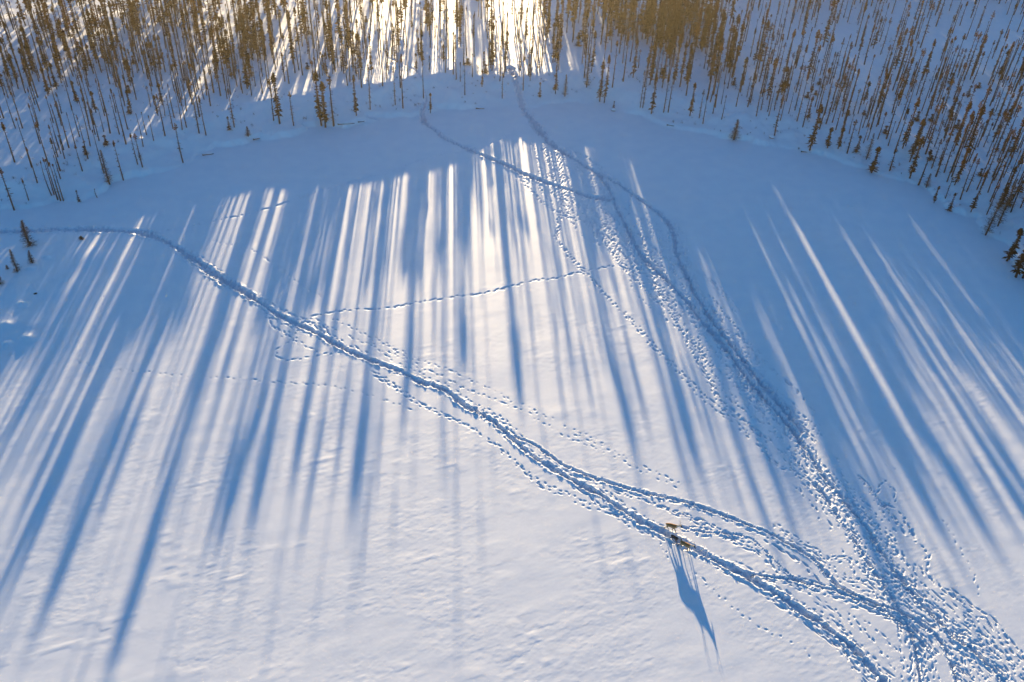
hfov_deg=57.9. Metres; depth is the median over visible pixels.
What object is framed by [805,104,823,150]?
spruce tree
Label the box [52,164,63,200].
spruce tree
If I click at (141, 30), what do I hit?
spruce tree
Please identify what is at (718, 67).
spruce tree
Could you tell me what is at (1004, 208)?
tree
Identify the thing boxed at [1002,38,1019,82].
spruce tree
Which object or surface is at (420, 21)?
spruce tree
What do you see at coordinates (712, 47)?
spruce tree
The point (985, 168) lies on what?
spruce tree
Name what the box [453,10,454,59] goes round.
spruce tree
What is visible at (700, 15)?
spruce tree
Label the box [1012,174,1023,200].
spruce tree
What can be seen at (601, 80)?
spruce tree
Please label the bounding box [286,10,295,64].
spruce tree
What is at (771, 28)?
spruce tree
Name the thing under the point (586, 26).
spruce tree
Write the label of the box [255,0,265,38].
spruce tree
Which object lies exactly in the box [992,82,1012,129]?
spruce tree
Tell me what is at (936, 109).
spruce tree
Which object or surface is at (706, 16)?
spruce tree
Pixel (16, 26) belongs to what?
spruce tree
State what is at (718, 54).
spruce tree
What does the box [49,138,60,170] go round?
spruce tree
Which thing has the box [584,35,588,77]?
spruce tree
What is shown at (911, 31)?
spruce tree
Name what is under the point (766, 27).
spruce tree
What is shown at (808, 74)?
spruce tree
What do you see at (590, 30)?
spruce tree
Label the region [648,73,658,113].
spruce tree
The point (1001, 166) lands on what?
spruce tree
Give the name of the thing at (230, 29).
spruce tree
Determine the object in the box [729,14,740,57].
spruce tree
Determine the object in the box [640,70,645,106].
spruce tree
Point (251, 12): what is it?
spruce tree
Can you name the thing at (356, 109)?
spruce tree
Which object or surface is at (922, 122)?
spruce tree
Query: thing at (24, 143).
spruce tree
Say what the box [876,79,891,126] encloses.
spruce tree
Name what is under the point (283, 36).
spruce tree
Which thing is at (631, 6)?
spruce tree
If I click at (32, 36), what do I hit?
spruce tree
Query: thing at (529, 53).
spruce tree
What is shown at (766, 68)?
spruce tree
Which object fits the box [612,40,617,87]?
spruce tree
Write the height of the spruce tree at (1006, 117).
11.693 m
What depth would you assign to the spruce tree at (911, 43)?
211.19 m
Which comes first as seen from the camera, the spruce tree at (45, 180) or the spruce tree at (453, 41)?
the spruce tree at (45, 180)
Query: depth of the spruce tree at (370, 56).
208.34 m
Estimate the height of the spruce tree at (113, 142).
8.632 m
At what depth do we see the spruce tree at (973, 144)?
186.98 m
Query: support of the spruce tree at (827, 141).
on the ground
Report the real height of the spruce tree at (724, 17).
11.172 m
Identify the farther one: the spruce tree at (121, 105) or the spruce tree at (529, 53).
the spruce tree at (529, 53)
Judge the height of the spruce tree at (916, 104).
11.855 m
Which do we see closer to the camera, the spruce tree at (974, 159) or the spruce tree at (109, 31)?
the spruce tree at (974, 159)
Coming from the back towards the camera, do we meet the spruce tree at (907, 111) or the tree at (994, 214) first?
the spruce tree at (907, 111)
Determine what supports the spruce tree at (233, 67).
on the ground
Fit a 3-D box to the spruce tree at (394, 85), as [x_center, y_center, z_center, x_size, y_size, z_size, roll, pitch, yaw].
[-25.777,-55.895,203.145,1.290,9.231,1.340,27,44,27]
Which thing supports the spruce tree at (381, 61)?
on the ground
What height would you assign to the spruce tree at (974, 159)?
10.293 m
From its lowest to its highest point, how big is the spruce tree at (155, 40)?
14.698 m
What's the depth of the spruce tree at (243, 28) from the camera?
205.21 m
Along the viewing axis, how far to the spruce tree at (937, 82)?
201.66 m
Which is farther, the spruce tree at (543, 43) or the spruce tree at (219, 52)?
the spruce tree at (543, 43)
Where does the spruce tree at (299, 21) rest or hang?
on the ground
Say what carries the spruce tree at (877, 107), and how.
on the ground
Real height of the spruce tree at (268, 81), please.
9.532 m
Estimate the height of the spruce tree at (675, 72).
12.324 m
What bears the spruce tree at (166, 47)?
on the ground
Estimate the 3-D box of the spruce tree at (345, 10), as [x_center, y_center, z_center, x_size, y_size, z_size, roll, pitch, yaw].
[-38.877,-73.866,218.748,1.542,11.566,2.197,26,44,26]
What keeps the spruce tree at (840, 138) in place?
on the ground
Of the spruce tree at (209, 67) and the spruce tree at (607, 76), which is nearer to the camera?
the spruce tree at (209, 67)
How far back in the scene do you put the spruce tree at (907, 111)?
191.06 m
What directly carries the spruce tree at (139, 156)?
on the ground
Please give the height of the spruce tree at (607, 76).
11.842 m
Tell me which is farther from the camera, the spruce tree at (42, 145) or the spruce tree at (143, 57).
the spruce tree at (143, 57)
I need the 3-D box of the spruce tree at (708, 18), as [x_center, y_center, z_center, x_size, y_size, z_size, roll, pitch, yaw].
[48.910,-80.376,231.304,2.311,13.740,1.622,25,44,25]
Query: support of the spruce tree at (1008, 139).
on the ground
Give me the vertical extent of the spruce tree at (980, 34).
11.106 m
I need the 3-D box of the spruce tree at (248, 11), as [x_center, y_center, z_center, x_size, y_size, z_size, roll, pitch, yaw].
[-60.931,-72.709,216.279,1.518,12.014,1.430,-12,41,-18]
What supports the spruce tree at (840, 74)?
on the ground
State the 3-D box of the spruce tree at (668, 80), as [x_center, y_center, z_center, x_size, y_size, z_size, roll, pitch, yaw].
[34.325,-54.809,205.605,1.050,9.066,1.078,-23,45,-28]
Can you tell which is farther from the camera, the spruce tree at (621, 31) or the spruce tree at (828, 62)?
the spruce tree at (621, 31)
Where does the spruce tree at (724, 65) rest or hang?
on the ground
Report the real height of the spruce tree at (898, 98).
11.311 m
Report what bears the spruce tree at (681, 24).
on the ground
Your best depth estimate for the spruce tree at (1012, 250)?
165.12 m
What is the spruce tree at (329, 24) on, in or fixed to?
on the ground
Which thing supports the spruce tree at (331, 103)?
on the ground
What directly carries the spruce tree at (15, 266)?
on the ground
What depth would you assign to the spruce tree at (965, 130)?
182.58 m
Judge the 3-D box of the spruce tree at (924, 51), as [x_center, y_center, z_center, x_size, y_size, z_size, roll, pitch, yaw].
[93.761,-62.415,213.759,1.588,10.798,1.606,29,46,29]
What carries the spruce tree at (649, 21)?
on the ground
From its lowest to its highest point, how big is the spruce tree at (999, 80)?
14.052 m
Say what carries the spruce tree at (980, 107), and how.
on the ground
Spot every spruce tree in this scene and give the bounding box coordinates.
[0,168,14,209]
[1,122,14,162]
[8,1,24,52]
[12,18,30,76]
[15,117,31,167]
[16,30,31,80]
[20,43,37,97]
[24,10,40,62]
[26,147,37,182]
[35,122,49,166]
[37,0,55,65]
[37,37,51,84]
[40,160,51,195]
[42,157,54,194]
[45,159,58,199]
[48,162,60,200]
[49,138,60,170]
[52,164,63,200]
[56,102,69,147]
[70,0,86,59]
[74,145,82,170]
[76,115,88,158]
[77,41,89,86]
[77,98,90,145]
[78,0,90,49]
[80,76,94,124]
[92,130,104,172]
[98,83,110,133]
[100,13,116,81]
[101,0,114,57]
[109,44,121,95]
[112,140,123,180]
[113,93,126,143]
[115,78,127,127]
[116,44,126,88]
[125,3,136,51]
[129,133,137,164]
[132,133,142,167]
[136,1,147,55]
[137,32,148,78]
[148,6,160,69]
[154,22,165,71]
[156,0,165,48]
[162,26,170,68]
[173,26,184,82]
[173,123,183,162]
[182,2,193,52]
[187,11,197,63]
[188,77,199,133]
[189,42,198,89]
[189,64,199,116]
[197,42,206,95]
[198,95,206,134]
[204,37,213,92]
[209,25,219,69]
[209,29,219,73]
[212,51,220,95]
[215,26,223,80]
[218,17,230,68]
[221,15,229,61]
[223,47,230,94]
[225,20,234,77]
[227,14,235,60]
[227,89,234,127]
[230,44,237,86]
[240,23,251,71]
[242,34,249,75]
[246,4,253,51]
[249,8,259,60]
[253,8,260,58]
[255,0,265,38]
[260,31,268,87]
[264,44,271,96]
[267,79,273,120]
[270,72,282,123]
[282,33,289,83]
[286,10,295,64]
[288,92,293,125]
[297,0,302,46]
[309,0,314,48]
[310,20,316,70]
[313,71,323,125]
[314,26,320,78]
[319,81,328,127]
[321,11,326,58]
[324,0,331,47]
[326,76,336,126]
[327,20,335,63]
[330,25,335,71]
[343,4,351,50]
[343,19,347,68]
[344,0,351,40]
[352,75,358,115]
[357,38,361,87]
[367,63,370,109]
[368,33,373,74]
[380,39,382,85]
[392,66,396,104]
[395,7,401,44]
[398,39,400,87]
[400,54,403,108]
[419,2,421,40]
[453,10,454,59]
[465,5,467,55]
[472,11,474,56]
[502,2,503,48]
[522,56,525,89]
[528,26,531,75]
[541,15,545,65]
[551,19,559,61]
[552,14,556,62]
[553,53,559,93]
[582,9,588,54]
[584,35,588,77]
[588,4,592,53]
[596,61,604,101]
[600,0,606,43]
[602,54,610,102]
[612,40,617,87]
[619,5,624,52]
[623,32,629,81]
[626,2,633,44]
[630,12,636,61]
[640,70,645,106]
[642,70,648,107]
[644,0,653,43]
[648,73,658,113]
[654,0,663,38]
[657,0,665,46]
[663,75,669,112]
[668,74,674,111]
[672,33,682,84]
[678,0,686,45]
[688,83,696,115]
[690,29,698,74]
[692,5,702,48]
[699,5,709,49]
[700,8,710,51]
[702,0,712,37]
[706,24,716,69]
[709,2,719,46]
[713,24,721,62]
[713,32,723,77]
[713,44,723,94]
[716,13,726,50]
[718,9,725,45]
[722,23,732,71]
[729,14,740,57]
[752,17,764,64]
[757,19,769,68]
[758,9,767,53]
[761,22,773,70]
[761,47,770,87]
[762,54,771,96]
[764,32,775,79]
[773,95,783,135]
[786,51,797,101]
[794,66,805,109]
[796,69,809,120]
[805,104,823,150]
[806,30,820,73]
[819,81,832,129]
[821,38,834,87]
[822,0,836,46]
[825,79,838,123]
[825,127,833,147]
[832,53,845,98]
[836,57,848,104]
[836,127,844,148]
[839,35,850,80]
[842,54,855,103]
[845,119,857,153]
[855,2,866,46]
[860,54,875,103]
[868,146,880,172]
[870,83,884,128]
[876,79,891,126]
[884,33,901,88]
[885,24,899,70]
[886,90,902,138]
[888,148,897,170]
[894,108,909,153]
[895,40,913,94]
[895,76,914,132]
[896,2,911,47]
[896,25,913,80]
[900,97,920,148]
[908,119,924,155]
[909,136,924,178]
[911,48,925,90]
[918,149,932,185]
[920,2,934,47]
[921,66,936,110]
[922,104,938,147]
[925,101,944,153]
[926,57,946,113]
[933,186,939,201]
[935,127,954,176]
[936,28,953,79]
[946,124,968,181]
[951,111,974,172]
[951,116,974,176]
[953,101,971,150]
[958,84,976,133]
[959,153,977,199]
[963,31,978,74]
[964,99,982,147]
[964,105,985,157]
[965,31,982,74]
[966,120,982,163]
[969,170,988,211]
[972,84,991,134]
[976,132,999,189]
[978,11,994,55]
[983,90,1000,135]
[988,29,1009,84]
[988,112,1008,163]
[989,48,1011,105]
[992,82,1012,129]
[992,133,1011,182]
[993,127,1016,180]
[996,99,1016,147]
[997,42,1013,88]
[998,69,1016,114]
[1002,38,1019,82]
[1002,102,1021,150]
[1003,228,1023,260]
[1009,128,1023,164]
[1010,250,1023,277]
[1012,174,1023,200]
[1014,65,1023,91]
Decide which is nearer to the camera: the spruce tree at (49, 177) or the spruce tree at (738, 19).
the spruce tree at (49, 177)
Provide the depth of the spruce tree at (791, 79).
207.16 m
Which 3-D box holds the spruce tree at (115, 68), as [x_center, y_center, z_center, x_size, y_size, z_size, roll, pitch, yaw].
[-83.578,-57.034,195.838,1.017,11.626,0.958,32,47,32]
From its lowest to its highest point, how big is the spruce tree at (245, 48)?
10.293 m
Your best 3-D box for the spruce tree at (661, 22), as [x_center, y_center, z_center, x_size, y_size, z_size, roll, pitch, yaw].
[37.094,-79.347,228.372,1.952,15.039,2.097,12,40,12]
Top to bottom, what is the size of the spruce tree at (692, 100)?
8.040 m
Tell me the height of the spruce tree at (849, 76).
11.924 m
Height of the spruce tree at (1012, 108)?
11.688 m
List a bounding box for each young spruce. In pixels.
[852,135,861,152]
[945,193,956,211]
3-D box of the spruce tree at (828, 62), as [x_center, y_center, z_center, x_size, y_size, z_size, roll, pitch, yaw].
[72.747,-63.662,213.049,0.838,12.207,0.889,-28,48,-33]
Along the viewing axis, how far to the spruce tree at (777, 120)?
199.43 m
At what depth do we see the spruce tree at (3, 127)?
172.78 m
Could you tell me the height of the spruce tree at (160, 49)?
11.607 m
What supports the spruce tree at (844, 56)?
on the ground
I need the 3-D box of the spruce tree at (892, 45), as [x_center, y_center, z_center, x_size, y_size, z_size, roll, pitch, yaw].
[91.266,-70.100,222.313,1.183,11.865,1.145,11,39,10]
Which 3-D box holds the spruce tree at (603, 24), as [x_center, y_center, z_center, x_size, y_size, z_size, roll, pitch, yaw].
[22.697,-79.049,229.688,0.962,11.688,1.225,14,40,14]
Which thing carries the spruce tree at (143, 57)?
on the ground
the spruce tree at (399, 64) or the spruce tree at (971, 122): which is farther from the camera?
the spruce tree at (399, 64)
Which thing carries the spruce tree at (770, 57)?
on the ground
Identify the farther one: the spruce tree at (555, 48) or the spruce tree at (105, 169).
the spruce tree at (555, 48)
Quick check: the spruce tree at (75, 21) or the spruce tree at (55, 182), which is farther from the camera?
the spruce tree at (75, 21)
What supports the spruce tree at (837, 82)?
on the ground
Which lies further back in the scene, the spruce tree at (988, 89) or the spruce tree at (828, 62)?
the spruce tree at (828, 62)
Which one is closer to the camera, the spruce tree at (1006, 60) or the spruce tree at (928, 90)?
the spruce tree at (928, 90)
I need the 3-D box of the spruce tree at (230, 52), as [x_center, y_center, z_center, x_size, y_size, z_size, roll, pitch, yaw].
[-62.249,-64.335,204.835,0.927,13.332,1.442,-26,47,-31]
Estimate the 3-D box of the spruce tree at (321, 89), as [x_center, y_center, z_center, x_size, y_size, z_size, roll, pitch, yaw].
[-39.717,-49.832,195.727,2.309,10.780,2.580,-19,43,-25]
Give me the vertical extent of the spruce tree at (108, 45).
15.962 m
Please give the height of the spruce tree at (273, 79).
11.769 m
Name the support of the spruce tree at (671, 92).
on the ground
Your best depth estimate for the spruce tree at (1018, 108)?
190.82 m
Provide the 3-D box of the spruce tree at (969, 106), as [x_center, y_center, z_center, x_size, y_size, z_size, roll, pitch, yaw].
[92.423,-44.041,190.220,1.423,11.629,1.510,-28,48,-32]
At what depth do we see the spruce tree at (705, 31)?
228.79 m
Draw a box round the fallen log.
[338,122,354,124]
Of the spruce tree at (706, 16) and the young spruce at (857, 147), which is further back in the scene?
the spruce tree at (706, 16)
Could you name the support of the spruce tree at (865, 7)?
on the ground
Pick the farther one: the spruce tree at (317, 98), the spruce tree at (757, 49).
the spruce tree at (757, 49)
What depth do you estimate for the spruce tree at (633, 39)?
222.12 m
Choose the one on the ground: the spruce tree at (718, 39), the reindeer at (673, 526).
the spruce tree at (718, 39)
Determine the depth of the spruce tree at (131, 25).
214.62 m
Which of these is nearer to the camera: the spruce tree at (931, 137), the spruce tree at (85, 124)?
the spruce tree at (85, 124)
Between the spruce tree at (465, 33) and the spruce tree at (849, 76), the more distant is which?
the spruce tree at (465, 33)
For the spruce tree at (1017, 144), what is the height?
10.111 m
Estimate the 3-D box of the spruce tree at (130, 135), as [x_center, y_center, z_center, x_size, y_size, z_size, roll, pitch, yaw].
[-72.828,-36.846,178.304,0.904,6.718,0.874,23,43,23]
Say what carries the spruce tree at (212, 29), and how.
on the ground
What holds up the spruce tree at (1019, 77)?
on the ground
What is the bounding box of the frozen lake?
[0,100,1023,681]
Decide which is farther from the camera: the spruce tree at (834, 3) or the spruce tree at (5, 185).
the spruce tree at (834, 3)
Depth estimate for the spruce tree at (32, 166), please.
170.02 m
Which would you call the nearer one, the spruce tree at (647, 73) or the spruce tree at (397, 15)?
the spruce tree at (647, 73)
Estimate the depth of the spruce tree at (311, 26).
219.66 m
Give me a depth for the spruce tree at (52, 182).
169.51 m
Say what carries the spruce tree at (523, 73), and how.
on the ground
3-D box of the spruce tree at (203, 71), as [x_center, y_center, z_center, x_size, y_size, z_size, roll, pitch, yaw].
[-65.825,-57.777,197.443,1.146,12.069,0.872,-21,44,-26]
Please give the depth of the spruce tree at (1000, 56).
216.99 m
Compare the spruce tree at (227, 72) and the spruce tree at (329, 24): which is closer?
the spruce tree at (227, 72)
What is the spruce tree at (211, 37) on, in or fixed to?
on the ground
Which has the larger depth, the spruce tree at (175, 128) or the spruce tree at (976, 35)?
the spruce tree at (976, 35)
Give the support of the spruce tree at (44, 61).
on the ground
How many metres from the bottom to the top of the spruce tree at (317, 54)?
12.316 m
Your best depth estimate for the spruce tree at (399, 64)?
205.71 m
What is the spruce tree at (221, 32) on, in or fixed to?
on the ground
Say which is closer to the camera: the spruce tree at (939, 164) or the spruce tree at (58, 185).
the spruce tree at (58, 185)
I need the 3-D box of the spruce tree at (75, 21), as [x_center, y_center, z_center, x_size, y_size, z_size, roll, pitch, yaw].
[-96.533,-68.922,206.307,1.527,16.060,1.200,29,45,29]
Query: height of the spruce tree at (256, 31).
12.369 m
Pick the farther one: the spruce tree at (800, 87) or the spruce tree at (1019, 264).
the spruce tree at (800, 87)
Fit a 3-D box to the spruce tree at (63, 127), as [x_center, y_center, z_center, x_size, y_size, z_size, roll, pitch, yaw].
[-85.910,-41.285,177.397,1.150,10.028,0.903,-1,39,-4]
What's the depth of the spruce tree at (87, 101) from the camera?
185.45 m
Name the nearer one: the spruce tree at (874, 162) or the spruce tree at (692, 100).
the spruce tree at (874, 162)
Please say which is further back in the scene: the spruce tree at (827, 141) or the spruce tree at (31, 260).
the spruce tree at (827, 141)
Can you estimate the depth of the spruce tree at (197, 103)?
190.19 m
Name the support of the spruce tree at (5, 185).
on the ground
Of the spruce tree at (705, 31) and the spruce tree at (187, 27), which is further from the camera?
the spruce tree at (705, 31)
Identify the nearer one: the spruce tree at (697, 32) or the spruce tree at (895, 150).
the spruce tree at (895, 150)
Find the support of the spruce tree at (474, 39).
on the ground
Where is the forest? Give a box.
[0,0,1023,214]
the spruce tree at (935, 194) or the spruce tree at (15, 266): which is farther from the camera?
the spruce tree at (935, 194)
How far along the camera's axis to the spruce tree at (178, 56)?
201.79 m
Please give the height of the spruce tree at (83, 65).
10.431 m
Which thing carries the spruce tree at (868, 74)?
on the ground
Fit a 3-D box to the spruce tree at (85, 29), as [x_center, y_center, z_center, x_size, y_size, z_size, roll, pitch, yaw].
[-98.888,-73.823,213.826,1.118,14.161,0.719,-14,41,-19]
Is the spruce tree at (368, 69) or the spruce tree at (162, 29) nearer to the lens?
the spruce tree at (368, 69)
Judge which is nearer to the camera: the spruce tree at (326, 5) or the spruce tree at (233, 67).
the spruce tree at (233, 67)
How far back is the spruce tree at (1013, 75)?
204.32 m
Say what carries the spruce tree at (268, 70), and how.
on the ground
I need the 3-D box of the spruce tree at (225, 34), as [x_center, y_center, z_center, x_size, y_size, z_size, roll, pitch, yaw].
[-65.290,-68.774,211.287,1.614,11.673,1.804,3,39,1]
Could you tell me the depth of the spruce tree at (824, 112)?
198.53 m
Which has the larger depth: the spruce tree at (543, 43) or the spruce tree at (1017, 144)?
the spruce tree at (543, 43)
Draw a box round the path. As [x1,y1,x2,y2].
[0,59,1023,681]
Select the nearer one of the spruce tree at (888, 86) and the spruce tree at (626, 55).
the spruce tree at (888, 86)
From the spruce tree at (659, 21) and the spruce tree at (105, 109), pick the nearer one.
the spruce tree at (105, 109)
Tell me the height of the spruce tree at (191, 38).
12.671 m
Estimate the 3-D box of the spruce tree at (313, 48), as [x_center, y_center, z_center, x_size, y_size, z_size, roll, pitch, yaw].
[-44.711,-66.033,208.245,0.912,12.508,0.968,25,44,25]
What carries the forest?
on the ground
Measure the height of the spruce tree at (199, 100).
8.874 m
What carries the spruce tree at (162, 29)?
on the ground
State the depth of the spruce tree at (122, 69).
199.46 m
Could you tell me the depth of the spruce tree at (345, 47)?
210.97 m
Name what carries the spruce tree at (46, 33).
on the ground
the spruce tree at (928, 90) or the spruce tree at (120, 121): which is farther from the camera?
the spruce tree at (928, 90)
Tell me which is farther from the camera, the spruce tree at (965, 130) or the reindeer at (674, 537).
the spruce tree at (965, 130)
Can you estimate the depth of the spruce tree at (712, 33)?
230.90 m
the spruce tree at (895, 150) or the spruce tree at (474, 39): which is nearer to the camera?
the spruce tree at (895, 150)
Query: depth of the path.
132.00 m
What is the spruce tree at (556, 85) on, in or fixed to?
on the ground
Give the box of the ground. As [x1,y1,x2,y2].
[0,0,1023,256]
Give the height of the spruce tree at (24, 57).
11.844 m
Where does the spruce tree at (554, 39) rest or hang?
on the ground
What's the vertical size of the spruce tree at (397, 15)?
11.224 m
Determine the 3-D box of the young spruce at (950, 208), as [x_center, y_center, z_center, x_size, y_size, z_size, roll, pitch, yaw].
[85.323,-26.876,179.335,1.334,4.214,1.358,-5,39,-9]
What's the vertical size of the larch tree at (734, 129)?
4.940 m
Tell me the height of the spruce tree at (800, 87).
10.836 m
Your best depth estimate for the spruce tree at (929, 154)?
185.60 m
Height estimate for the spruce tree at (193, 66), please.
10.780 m
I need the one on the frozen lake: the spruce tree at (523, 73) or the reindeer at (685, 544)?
the reindeer at (685, 544)
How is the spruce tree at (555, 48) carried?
on the ground
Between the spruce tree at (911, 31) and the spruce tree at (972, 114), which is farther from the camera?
the spruce tree at (911, 31)
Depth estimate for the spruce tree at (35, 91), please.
193.82 m
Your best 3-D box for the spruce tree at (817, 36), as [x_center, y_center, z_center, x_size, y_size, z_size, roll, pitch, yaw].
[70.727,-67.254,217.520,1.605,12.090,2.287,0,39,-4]
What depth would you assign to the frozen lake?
130.86 m
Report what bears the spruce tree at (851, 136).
on the ground
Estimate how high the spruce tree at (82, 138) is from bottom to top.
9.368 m
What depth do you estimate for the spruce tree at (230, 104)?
190.97 m
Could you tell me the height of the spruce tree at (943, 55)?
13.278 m
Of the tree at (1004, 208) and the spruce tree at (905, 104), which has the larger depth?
the spruce tree at (905, 104)
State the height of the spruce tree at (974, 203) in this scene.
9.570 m
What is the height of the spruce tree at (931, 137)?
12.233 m
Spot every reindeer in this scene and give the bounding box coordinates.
[664,522,682,532]
[670,535,681,542]
[678,541,695,551]
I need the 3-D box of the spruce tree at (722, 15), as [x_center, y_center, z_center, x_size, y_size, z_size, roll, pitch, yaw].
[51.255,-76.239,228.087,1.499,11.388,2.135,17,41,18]
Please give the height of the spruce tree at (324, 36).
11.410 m
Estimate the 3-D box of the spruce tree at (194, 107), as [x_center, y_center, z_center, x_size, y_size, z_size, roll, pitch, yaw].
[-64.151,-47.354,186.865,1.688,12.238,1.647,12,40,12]
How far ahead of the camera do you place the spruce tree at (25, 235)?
156.87 m
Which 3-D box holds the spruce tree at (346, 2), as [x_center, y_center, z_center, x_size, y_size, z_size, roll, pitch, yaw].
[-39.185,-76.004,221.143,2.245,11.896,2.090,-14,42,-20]
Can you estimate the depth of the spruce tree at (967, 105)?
192.94 m
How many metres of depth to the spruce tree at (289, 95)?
194.52 m
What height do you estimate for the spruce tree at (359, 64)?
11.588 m
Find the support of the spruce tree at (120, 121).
on the ground
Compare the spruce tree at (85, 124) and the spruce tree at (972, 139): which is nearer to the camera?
the spruce tree at (85, 124)
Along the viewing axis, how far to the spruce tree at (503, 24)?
225.48 m
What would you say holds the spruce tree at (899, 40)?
on the ground
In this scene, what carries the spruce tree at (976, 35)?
on the ground
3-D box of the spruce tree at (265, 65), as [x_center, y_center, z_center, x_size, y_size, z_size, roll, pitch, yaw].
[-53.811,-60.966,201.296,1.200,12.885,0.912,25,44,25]
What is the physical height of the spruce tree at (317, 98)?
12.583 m
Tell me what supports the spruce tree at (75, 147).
on the ground
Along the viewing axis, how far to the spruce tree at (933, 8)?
235.28 m
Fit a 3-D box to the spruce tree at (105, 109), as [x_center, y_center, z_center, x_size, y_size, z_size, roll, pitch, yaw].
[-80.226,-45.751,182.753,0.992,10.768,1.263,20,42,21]
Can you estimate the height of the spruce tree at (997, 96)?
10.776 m
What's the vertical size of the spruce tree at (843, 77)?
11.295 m
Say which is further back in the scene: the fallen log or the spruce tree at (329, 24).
the spruce tree at (329, 24)
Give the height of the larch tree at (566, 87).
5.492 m
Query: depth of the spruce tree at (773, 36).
213.80 m
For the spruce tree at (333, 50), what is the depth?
209.58 m
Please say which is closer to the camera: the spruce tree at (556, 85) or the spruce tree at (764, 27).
the spruce tree at (556, 85)
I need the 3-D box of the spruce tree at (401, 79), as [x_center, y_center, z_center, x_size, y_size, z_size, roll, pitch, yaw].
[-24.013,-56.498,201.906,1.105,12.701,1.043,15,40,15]
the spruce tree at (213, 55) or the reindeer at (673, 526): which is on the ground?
the spruce tree at (213, 55)
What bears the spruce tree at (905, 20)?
on the ground
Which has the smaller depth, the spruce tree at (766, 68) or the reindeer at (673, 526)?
the reindeer at (673, 526)
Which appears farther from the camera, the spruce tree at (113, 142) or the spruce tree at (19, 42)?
the spruce tree at (19, 42)
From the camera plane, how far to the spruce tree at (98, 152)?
174.69 m

